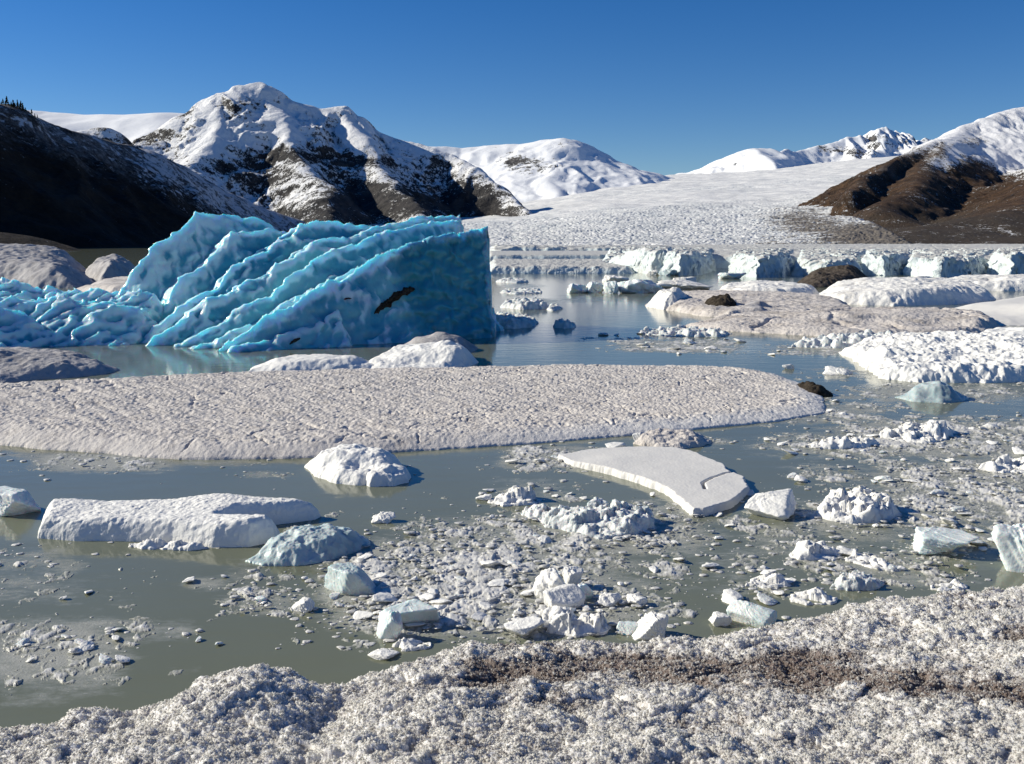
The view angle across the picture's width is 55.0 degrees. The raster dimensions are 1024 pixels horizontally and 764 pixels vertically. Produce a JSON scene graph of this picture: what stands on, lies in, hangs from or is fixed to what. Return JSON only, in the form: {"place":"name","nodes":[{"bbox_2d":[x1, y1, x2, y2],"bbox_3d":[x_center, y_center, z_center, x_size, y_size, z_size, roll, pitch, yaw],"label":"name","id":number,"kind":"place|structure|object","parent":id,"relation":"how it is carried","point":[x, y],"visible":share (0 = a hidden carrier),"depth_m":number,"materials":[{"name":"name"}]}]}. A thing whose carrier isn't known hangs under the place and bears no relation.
{"place":"outdoors","nodes":[
{"label":"outdoors","id":0,"kind":"place"},
{"bbox_2d":[28,110,184,141],"bbox_3d":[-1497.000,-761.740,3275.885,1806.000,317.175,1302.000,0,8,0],"label":"snow field","id":1,"kind":"structure","parent":0,"point":[131,127],"depth_m":3043.45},
{"bbox_2d":[0,103,305,250],"bbox_3d":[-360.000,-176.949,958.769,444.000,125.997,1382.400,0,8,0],"label":"hill","id":2,"kind":"structure","parent":0,"point":[62,188],"depth_m":713.08,"materials":[{"name":"stone"}]},
{"bbox_2d":[77,82,532,225],"bbox_3d":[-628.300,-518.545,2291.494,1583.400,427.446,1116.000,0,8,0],"label":"mountain","id":3,"kind":"structure","parent":0,"point":[264,145],"depth_m":2306.41,"materials":[{"name":"snow"}]},
{"bbox_2d":[0,247,1023,727],"bbox_3d":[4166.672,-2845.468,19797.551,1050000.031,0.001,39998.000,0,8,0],"label":"water","id":4,"kind":"structure","parent":0,"point":[458,479],"depth_m":16.08,"materials":[{"name":"liquid"}]},
{"bbox_2d":[0,486,40,516],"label":"ice block","id":5,"kind":"object","parent":4,"relation":"on","point":[14,501],"depth_m":16.23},
{"bbox_2d":[0,243,93,287],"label":"snow mound","id":6,"kind":"object","parent":4,"relation":"on","point":[39,266],"visible":0.93,"depth_m":98.41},
{"bbox_2d":[0,347,119,382],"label":"snow mound","id":7,"kind":"object","parent":4,"relation":"on","point":[19,364],"visible":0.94,"depth_m":32.93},
{"bbox_2d":[76,276,127,292],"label":"ice floe","id":8,"kind":"object","parent":4,"relation":"on","point":[111,285],"visible":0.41,"depth_m":80.48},
{"bbox_2d":[99,653,113,663],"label":"ice chunk","id":9,"kind":"object","parent":4,"relation":"on","point":[104,659],"visible":1,"depth_m":10.57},
{"bbox_2d":[83,254,134,281],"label":"snow mound","id":10,"kind":"object","parent":4,"relation":"on","point":[108,266],"visible":0.71,"depth_m":104.32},
{"bbox_2d":[115,655,130,662],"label":"ice chunk","id":11,"kind":"object","parent":4,"relation":"on","point":[121,659],"visible":1,"depth_m":10.57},
{"bbox_2d":[128,538,208,550],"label":"rubble floe","id":12,"kind":"object","parent":4,"relation":"on","point":[159,543],"visible":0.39,"depth_m":14.50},
{"bbox_2d":[38,493,320,547],"bbox_3d":[-5.388,2.302,15.441,4.788,0.782,2.086,0,8,0],"label":"ice floe","id":13,"kind":"object","parent":4,"relation":"on","point":[213,520],"visible":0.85,"depth_m":15.00,"materials":[{"name":"ice"}]},
{"bbox_2d":[0,211,503,352],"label":"iceberg","id":14,"kind":"object","parent":4,"relation":"on","point":[229,283],"visible":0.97,"depth_m":45.02,"materials":[{"name":"ice"}]},
{"bbox_2d":[245,523,370,565],"bbox_3d":[-2.930,2.479,14.430,1.518,0.720,2.065,5,9,30],"label":"ice floe","id":15,"kind":"object","parent":4,"relation":"on","point":[308,544],"visible":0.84,"depth_m":14.07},
{"bbox_2d":[249,354,373,371],"bbox_3d":[-6.939,-0.541,35.027,5.093,0.829,3.268,0,8,0],"label":"snow mound","id":16,"kind":"object","parent":4,"relation":"on","point":[297,362],"visible":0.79,"depth_m":34.26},
{"bbox_2d":[304,443,401,485],"bbox_3d":[-3.057,1.697,19.442,2.163,0.840,2.822,-4,9,-24],"label":"ice floe","id":17,"kind":"object","parent":4,"relation":"on","point":[354,464],"visible":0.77,"depth_m":18.93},
{"bbox_2d":[368,648,399,659],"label":"ice chunk","id":18,"kind":"object","parent":4,"relation":"on","point":[382,654],"visible":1,"depth_m":10.71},
{"bbox_2d":[366,463,411,486],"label":"ice floe","id":19,"kind":"object","parent":4,"relation":"on","point":[384,474],"visible":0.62,"depth_m":18.33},
{"bbox_2d":[378,599,439,622],"bbox_3d":[-1.245,2.799,11.764,0.708,0.359,0.552,-3,9,-19],"label":"ice chunk","id":20,"kind":"object","parent":4,"relation":"in","point":[412,610],"visible":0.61,"depth_m":11.59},
{"bbox_2d":[392,637,431,651],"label":"rubble floe","id":21,"kind":"object","parent":4,"relation":"on","point":[406,644],"visible":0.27,"depth_m":10.97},
{"bbox_2d":[0,364,825,459],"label":"ice floe","id":22,"kind":"object","parent":4,"relation":"on","point":[283,414],"visible":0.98,"depth_m":25.21,"materials":[{"name":"ice"}]},
{"bbox_2d":[797,381,832,396],"bbox_3d":[8.920,0.330,29.361,1.359,0.720,2.075,0,8,0],"label":"dirt mound","id":23,"kind":"object","parent":22,"relation":"on","point":[814,388],"visible":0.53,"depth_m":28.75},
{"bbox_2d":[369,340,478,368],"bbox_3d":[-3.421,-0.975,36.627,4.710,1.231,5.520,0,8,0],"label":"snow mound","id":24,"kind":"object","parent":4,"relation":"on","point":[444,353],"visible":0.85,"depth_m":35.32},
{"bbox_2d":[417,593,434,600],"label":"ice chunk","id":25,"kind":"object","parent":4,"relation":"on","point":[428,596],"visible":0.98,"depth_m":12.38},
{"bbox_2d":[405,332,477,352],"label":"snow mound","id":26,"kind":"object","parent":4,"relation":"on","point":[440,336],"visible":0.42,"depth_m":40.19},
{"bbox_2d":[471,611,487,620],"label":"ice chunk","id":27,"kind":"object","parent":4,"relation":"on","point":[478,616],"visible":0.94,"depth_m":11.77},
{"bbox_2d":[0,337,1023,695],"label":"brash ice","id":28,"kind":"structure","parent":4,"relation":"on","point":[484,591],"depth_m":14.61,"materials":[{"name":"ice"}]},
{"bbox_2d":[79,641,94,652],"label":"ice chunk","id":29,"kind":"object","parent":28,"relation":"on","point":[84,646],"visible":1,"depth_m":10.92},
{"bbox_2d":[290,597,314,612],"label":"ice chunk","id":30,"kind":"object","parent":28,"relation":"on","point":[305,604],"visible":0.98,"depth_m":12.05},
{"bbox_2d":[324,563,376,595],"bbox_3d":[-2.028,2.624,12.843,0.781,0.485,0.587,8,11,43],"label":"ice chunk","id":31,"kind":"object","parent":28,"relation":"on","point":[349,578],"visible":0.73,"depth_m":12.64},
{"bbox_2d":[353,611,372,619],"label":"ice chunk","id":32,"kind":"object","parent":28,"relation":"on","point":[357,615],"visible":1,"depth_m":11.81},
{"bbox_2d":[371,511,395,523],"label":"ice chunk","id":33,"kind":"object","parent":28,"relation":"on","point":[384,517],"visible":0.92,"depth_m":15.85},
{"bbox_2d":[372,592,397,601],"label":"ice chunk","id":34,"kind":"object","parent":28,"relation":"on","point":[383,597],"visible":0.98,"depth_m":12.31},
{"bbox_2d":[376,610,402,638],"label":"ice chunk","id":35,"kind":"object","parent":28,"relation":"on","point":[390,624],"visible":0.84,"depth_m":11.20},
{"bbox_2d":[430,598,452,603],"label":"ice chunk","id":36,"kind":"object","parent":28,"relation":"on","point":[438,601],"visible":1,"depth_m":12.22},
{"bbox_2d":[480,560,499,566],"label":"ice chunk","id":37,"kind":"object","parent":28,"relation":"on","point":[488,563],"visible":1,"depth_m":13.64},
{"bbox_2d":[487,578,503,585],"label":"ice chunk","id":38,"kind":"object","parent":28,"relation":"on","point":[496,582],"visible":1,"depth_m":12.92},
{"bbox_2d":[504,616,544,635],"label":"ice chunk","id":39,"kind":"object","parent":28,"relation":"on","point":[523,626],"visible":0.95,"depth_m":11.30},
{"bbox_2d":[533,567,565,596],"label":"ice chunk","id":40,"kind":"object","parent":28,"relation":"on","point":[548,578],"visible":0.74,"depth_m":12.53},
{"bbox_2d":[543,584,585,607],"bbox_3d":[0.654,2.727,12.232,0.519,0.387,0.301,-2,9,-16],"label":"ice chunk","id":41,"kind":"object","parent":28,"relation":"on","point":[569,595],"visible":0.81,"depth_m":12.16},
{"bbox_2d":[562,566,583,584],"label":"ice chunk","id":42,"kind":"object","parent":28,"relation":"on","point":[572,574],"visible":0.74,"depth_m":12.82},
{"bbox_2d":[578,583,593,599],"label":"ice chunk","id":43,"kind":"object","parent":28,"relation":"on","point":[587,590],"visible":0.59,"depth_m":12.39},
{"bbox_2d":[597,592,621,606],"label":"ice chunk","id":44,"kind":"object","parent":28,"relation":"on","point":[605,599],"visible":0.96,"depth_m":12.23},
{"bbox_2d":[605,442,625,447],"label":"ice chunk","id":45,"kind":"object","parent":28,"relation":"on","point":[615,444],"visible":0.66,"depth_m":21.32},
{"bbox_2d":[616,621,637,634],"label":"ice chunk","id":46,"kind":"object","parent":28,"relation":"on","point":[627,628],"visible":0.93,"depth_m":11.37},
{"bbox_2d":[626,593,646,605],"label":"ice chunk","id":47,"kind":"object","parent":28,"relation":"on","point":[635,599],"visible":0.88,"depth_m":12.24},
{"bbox_2d":[631,611,668,640],"bbox_3d":[1.585,2.859,11.303,0.434,0.399,0.385,0,8,0],"label":"ice chunk","id":48,"kind":"object","parent":28,"relation":"on","point":[651,624],"visible":0.81,"depth_m":11.21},
{"bbox_2d":[822,366,852,374],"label":"ice chunk","id":49,"kind":"object","parent":28,"relation":"on","point":[834,370],"visible":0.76,"depth_m":33.41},
{"bbox_2d":[940,517,956,524],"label":"ice chunk","id":50,"kind":"object","parent":28,"relation":"on","point":[948,521],"visible":0.98,"depth_m":15.66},
{"bbox_2d":[0,372,1023,652],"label":"ice chips","id":51,"kind":"object","parent":4,"relation":"on","point":[540,598],"visible":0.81,"depth_m":13.76,"materials":[{"name":"ice"}]},
{"bbox_2d":[496,277,527,282],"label":"rubble floe","id":52,"kind":"object","parent":4,"relation":"on","point":[512,280],"visible":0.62,"depth_m":106.78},
{"bbox_2d":[487,485,541,506],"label":"rubble floe","id":53,"kind":"object","parent":4,"relation":"on","point":[516,495],"visible":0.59,"depth_m":17.09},
{"bbox_2d":[496,311,538,328],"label":"rubble floe","id":54,"kind":"object","parent":4,"relation":"on","point":[505,320],"visible":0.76,"depth_m":51.36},
{"bbox_2d":[500,288,541,293],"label":"rubble floe","id":55,"kind":"object","parent":4,"relation":"on","point":[520,290],"visible":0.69,"depth_m":85.05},
{"bbox_2d":[500,297,547,309],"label":"rubble floe","id":56,"kind":"object","parent":4,"relation":"on","point":[521,303],"visible":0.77,"depth_m":65.64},
{"bbox_2d":[508,605,576,625],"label":"rubble floe","id":57,"kind":"object","parent":4,"relation":"on","point":[551,613],"visible":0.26,"depth_m":11.80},
{"bbox_2d":[490,251,607,259],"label":"ice floe","id":58,"kind":"object","parent":4,"relation":"on","point":[548,254],"visible":0.55,"depth_m":233.25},
{"bbox_2d":[490,258,634,273],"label":"ice floe","id":59,"kind":"object","parent":4,"relation":"on","point":[548,266],"visible":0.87,"depth_m":135.52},
{"bbox_2d":[553,318,575,328],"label":"rubble floe","id":60,"kind":"object","parent":4,"relation":"on","point":[562,323],"visible":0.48,"depth_m":50.98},
{"bbox_2d":[490,244,646,250],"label":"ice cliff","id":61,"kind":"structure","parent":4,"relation":"on","point":[496,247],"depth_m":332.06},
{"bbox_2d":[567,283,586,292],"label":"ice block","id":62,"kind":"object","parent":4,"relation":"on","point":[576,288],"depth_m":84.92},
{"bbox_2d":[546,612,611,636],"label":"rubble floe","id":63,"kind":"object","parent":4,"relation":"on","point":[567,624],"visible":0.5,"depth_m":11.37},
{"bbox_2d":[521,497,654,539],"bbox_3d":[1.261,2.244,15.958,1.877,0.749,2.481,-8,11,-43],"label":"rubble floe","id":64,"kind":"object","parent":4,"relation":"on","point":[597,518],"visible":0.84,"depth_m":15.51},
{"bbox_2d":[586,281,603,292],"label":"ice block","id":65,"kind":"object","parent":4,"relation":"on","point":[593,287],"depth_m":85.26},
{"bbox_2d":[603,281,618,293],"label":"ice block","id":66,"kind":"object","parent":4,"relation":"on","point":[610,287],"depth_m":84.03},
{"bbox_2d":[602,275,628,282],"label":"ice block","id":67,"kind":"object","parent":4,"relation":"on","point":[608,278],"depth_m":103.10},
{"bbox_2d":[602,246,674,273],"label":"ice block","id":68,"kind":"structure","parent":4,"relation":"on","point":[641,259],"depth_m":138.95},
{"bbox_2d":[617,279,663,292],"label":"ice block","id":69,"kind":"object","parent":4,"relation":"on","point":[640,286],"depth_m":84.70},
{"bbox_2d":[557,446,749,516],"bbox_3d":[3.171,1.963,18.965,3.101,0.587,5.316,-4,9,-25],"label":"ice floe","id":70,"kind":"object","parent":4,"relation":"on","point":[682,478],"visible":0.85,"depth_m":18.75,"materials":[{"name":"ice"}]},
{"bbox_2d":[646,287,687,309],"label":"iceberg","id":71,"kind":"object","parent":4,"relation":"on","point":[664,299],"visible":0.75,"depth_m":65.70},
{"bbox_2d":[658,269,677,275],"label":"ice block","id":72,"kind":"object","parent":4,"relation":"on","point":[669,272],"depth_m":127.06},
{"bbox_2d":[633,428,711,448],"bbox_3d":[3.609,1.412,22.117,2.106,0.642,1.786,0,8,0],"label":"ice floe","id":73,"kind":"object","parent":4,"relation":"on","point":[680,438],"visible":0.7,"depth_m":21.78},
{"bbox_2d":[656,279,712,288],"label":"ice block","id":74,"kind":"object","parent":4,"relation":"on","point":[680,284],"depth_m":90.98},
{"bbox_2d":[639,324,731,336],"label":"rubble floe","id":75,"kind":"object","parent":4,"relation":"on","point":[684,331],"visible":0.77,"depth_m":47.23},
{"bbox_2d":[660,247,716,275],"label":"ice block","id":76,"kind":"structure","parent":4,"relation":"on","point":[690,261],"depth_m":130.98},
{"bbox_2d":[709,611,731,626],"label":"ice chunk","id":77,"kind":"object","parent":4,"relation":"on","point":[716,618],"visible":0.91,"depth_m":11.60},
{"bbox_2d":[721,589,743,603],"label":"ice chunk","id":78,"kind":"object","parent":4,"relation":"on","point":[729,596],"visible":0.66,"depth_m":12.41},
{"bbox_2d":[718,273,746,278],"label":"ice block","id":79,"kind":"object","parent":4,"relation":"on","point":[730,275],"depth_m":116.28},
{"bbox_2d":[645,290,852,316],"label":"ice floe","id":80,"kind":"object","parent":4,"relation":"on","point":[693,303],"visible":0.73,"depth_m":64.32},
{"bbox_2d":[705,293,736,306],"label":"dirt mound","id":81,"kind":"object","parent":80,"relation":"on","point":[726,299],"visible":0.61,"depth_m":61.49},
{"bbox_2d":[742,301,768,311],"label":"snow mound","id":82,"kind":"object","parent":80,"relation":"on","point":[757,305],"visible":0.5,"depth_m":59.83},
{"bbox_2d":[726,600,776,627],"bbox_3d":[2.880,2.799,11.746,0.568,0.370,0.376,7,11,39],"label":"ice chunk","id":83,"kind":"object","parent":4,"relation":"in","point":[750,613],"visible":0.9,"depth_m":11.62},
{"bbox_2d":[727,248,793,277],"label":"ice block","id":84,"kind":"structure","parent":4,"relation":"on","point":[766,262],"depth_m":123.86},
{"bbox_2d":[757,592,777,605],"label":"ice chunk","id":85,"kind":"object","parent":4,"relation":"on","point":[766,599],"visible":1,"depth_m":12.32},
{"bbox_2d":[745,573,791,587],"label":"rubble floe","id":86,"kind":"object","parent":4,"relation":"on","point":[779,579],"visible":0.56,"depth_m":12.94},
{"bbox_2d":[719,280,819,293],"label":"snow mound","id":87,"kind":"object","parent":4,"relation":"on","point":[766,285],"visible":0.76,"depth_m":78.17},
{"bbox_2d":[744,489,795,519],"bbox_3d":[4.387,2.102,16.394,0.735,0.559,0.906,6,10,36],"label":"ice chunk","id":88,"kind":"object","parent":4,"relation":"in","point":[779,504],"visible":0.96,"depth_m":16.16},
{"bbox_2d":[790,586,837,605],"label":"rubble floe","id":89,"kind":"object","parent":4,"relation":"on","point":[817,593],"visible":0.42,"depth_m":12.40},
{"bbox_2d":[789,540,839,560],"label":"rubble floe","id":90,"kind":"object","parent":4,"relation":"on","point":[809,550],"visible":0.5,"depth_m":14.09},
{"bbox_2d":[621,243,1023,270],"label":"ice shelf","id":91,"kind":"object","parent":4,"relation":"on","point":[722,255],"visible":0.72,"depth_m":306.95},
{"bbox_2d":[791,248,865,275],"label":"ice block","id":92,"kind":"structure","parent":4,"relation":"on","point":[808,261],"depth_m":128.03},
{"bbox_2d":[797,264,866,287],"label":"dirt mound","id":93,"kind":"object","parent":4,"relation":"on","point":[825,276],"visible":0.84,"depth_m":101.52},
{"bbox_2d":[803,435,878,448],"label":"rubble floe","id":94,"kind":"object","parent":4,"relation":"on","point":[838,442],"visible":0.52,"depth_m":21.55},
{"bbox_2d":[686,306,999,335],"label":"ice floe","id":95,"kind":"object","parent":4,"relation":"on","point":[819,321],"visible":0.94,"depth_m":49.80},
{"bbox_2d":[791,329,894,348],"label":"ice floe","id":96,"kind":"object","parent":4,"relation":"on","point":[839,340],"visible":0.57,"depth_m":41.90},
{"bbox_2d":[836,546,852,555],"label":"ice chunk","id":97,"kind":"object","parent":4,"relation":"on","point":[843,550],"visible":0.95,"depth_m":14.20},
{"bbox_2d":[830,570,884,590],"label":"rubble floe","id":98,"kind":"object","parent":4,"relation":"on","point":[856,580],"visible":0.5,"depth_m":12.81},
{"bbox_2d":[815,485,901,523],"bbox_3d":[5.743,2.165,16.422,1.807,0.774,1.613,0,8,0],"label":"rubble floe","id":99,"kind":"object","parent":4,"relation":"on","point":[860,504],"visible":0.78,"depth_m":16.13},
{"bbox_2d":[844,548,894,571],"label":"rubble floe","id":100,"kind":"object","parent":4,"relation":"on","point":[855,557],"visible":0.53,"depth_m":13.84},
{"bbox_2d":[860,248,912,275],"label":"ice block","id":101,"kind":"structure","parent":4,"relation":"on","point":[881,261],"depth_m":129.73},
{"bbox_2d":[819,277,995,305],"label":"snow mound","id":102,"kind":"object","parent":4,"relation":"on","point":[898,291],"visible":0.97,"depth_m":70.95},
{"bbox_2d":[878,420,955,443],"bbox_3d":[9.448,1.270,22.893,1.703,0.702,2.357,7,11,40],"label":"rubble floe","id":103,"kind":"object","parent":4,"relation":"on","point":[929,431],"visible":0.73,"depth_m":22.57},
{"bbox_2d":[839,330,1023,382],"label":"snow floe","id":104,"kind":"object","parent":4,"relation":"on","point":[961,356],"visible":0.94,"depth_m":33.88,"materials":[{"name":"snow"}]},
{"bbox_2d":[895,381,968,403],"bbox_3d":[12.114,0.406,28.245,2.358,0.886,2.083,-7,11,-41],"label":"ice chunk","id":105,"kind":"object","parent":4,"relation":"on","point":[935,392],"visible":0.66,"depth_m":27.85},
{"bbox_2d":[913,527,979,554],"bbox_3d":[6.332,2.411,14.361,0.941,0.450,0.738,0,8,0],"label":"ice chunk","id":106,"kind":"object","parent":4,"relation":"in","point":[930,540],"visible":0.96,"depth_m":14.18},
{"bbox_2d":[903,248,993,276],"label":"ice block","id":107,"kind":"structure","parent":4,"relation":"on","point":[940,262],"depth_m":125.92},
{"bbox_2d":[930,578,967,590],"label":"rubble floe","id":108,"kind":"object","parent":4,"relation":"on","point":[955,583],"visible":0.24,"depth_m":12.91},
{"bbox_2d":[952,274,1023,290],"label":"snow mound","id":109,"kind":"object","parent":4,"relation":"on","point":[1006,282],"visible":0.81,"depth_m":89.28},
{"bbox_2d":[956,296,1023,325],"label":"ice floe","id":110,"kind":"object","parent":4,"relation":"on","point":[1007,312],"visible":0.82,"depth_m":56.75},
{"bbox_2d":[978,453,1023,473],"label":"rubble floe","id":111,"kind":"object","parent":4,"relation":"on","point":[1003,464],"visible":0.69,"depth_m":19.45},
{"bbox_2d":[979,327,1023,335],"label":"snow floe","id":112,"kind":"object","parent":4,"relation":"on","point":[1017,331],"visible":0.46,"depth_m":42.88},
{"bbox_2d":[986,247,1023,274],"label":"ice block","id":113,"kind":"structure","parent":4,"relation":"on","point":[1004,260],"depth_m":124.26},
{"bbox_2d":[991,523,1023,572],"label":"ice chunk","id":114,"kind":"object","parent":4,"relation":"on","point":[1008,539],"visible":0.81,"depth_m":13.57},
{"bbox_2d":[0,583,1023,763],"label":"ground","id":115,"kind":"structure","parent":0,"point":[328,754],"depth_m":5.84,"materials":[{"name":"ice"}]},
{"bbox_2d":[0,0,1023,175],"label":"sky","id":116,"kind":"structure","parent":0,"point":[664,87],"materials":[{"name":"blue"}]},
{"bbox_2d":[428,138,674,202],"bbox_3d":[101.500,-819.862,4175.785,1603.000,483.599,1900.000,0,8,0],"label":"mountain","id":117,"kind":"structure","parent":0,"point":[544,169],"depth_m":4209.65,"materials":[{"name":"snow"}]},
{"bbox_2d":[373,156,910,248],"bbox_3d":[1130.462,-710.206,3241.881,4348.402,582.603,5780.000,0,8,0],"label":"glacier","id":118,"kind":"object","parent":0,"point":[747,207],"visible":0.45,"depth_m":1539.30,"materials":[{"name":"ice"}]},
{"bbox_2d":[677,127,929,173],"bbox_3d":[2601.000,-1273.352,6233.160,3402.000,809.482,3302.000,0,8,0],"label":"mountain","id":119,"kind":"structure","parent":0,"point":[883,142],"depth_m":6318.68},
{"bbox_2d":[798,107,1023,243],"bbox_3d":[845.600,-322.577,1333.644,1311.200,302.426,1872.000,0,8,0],"label":"hill","id":120,"kind":"structure","parent":0,"point":[962,184],"depth_m":1362.26,"materials":[{"name":"soil"}]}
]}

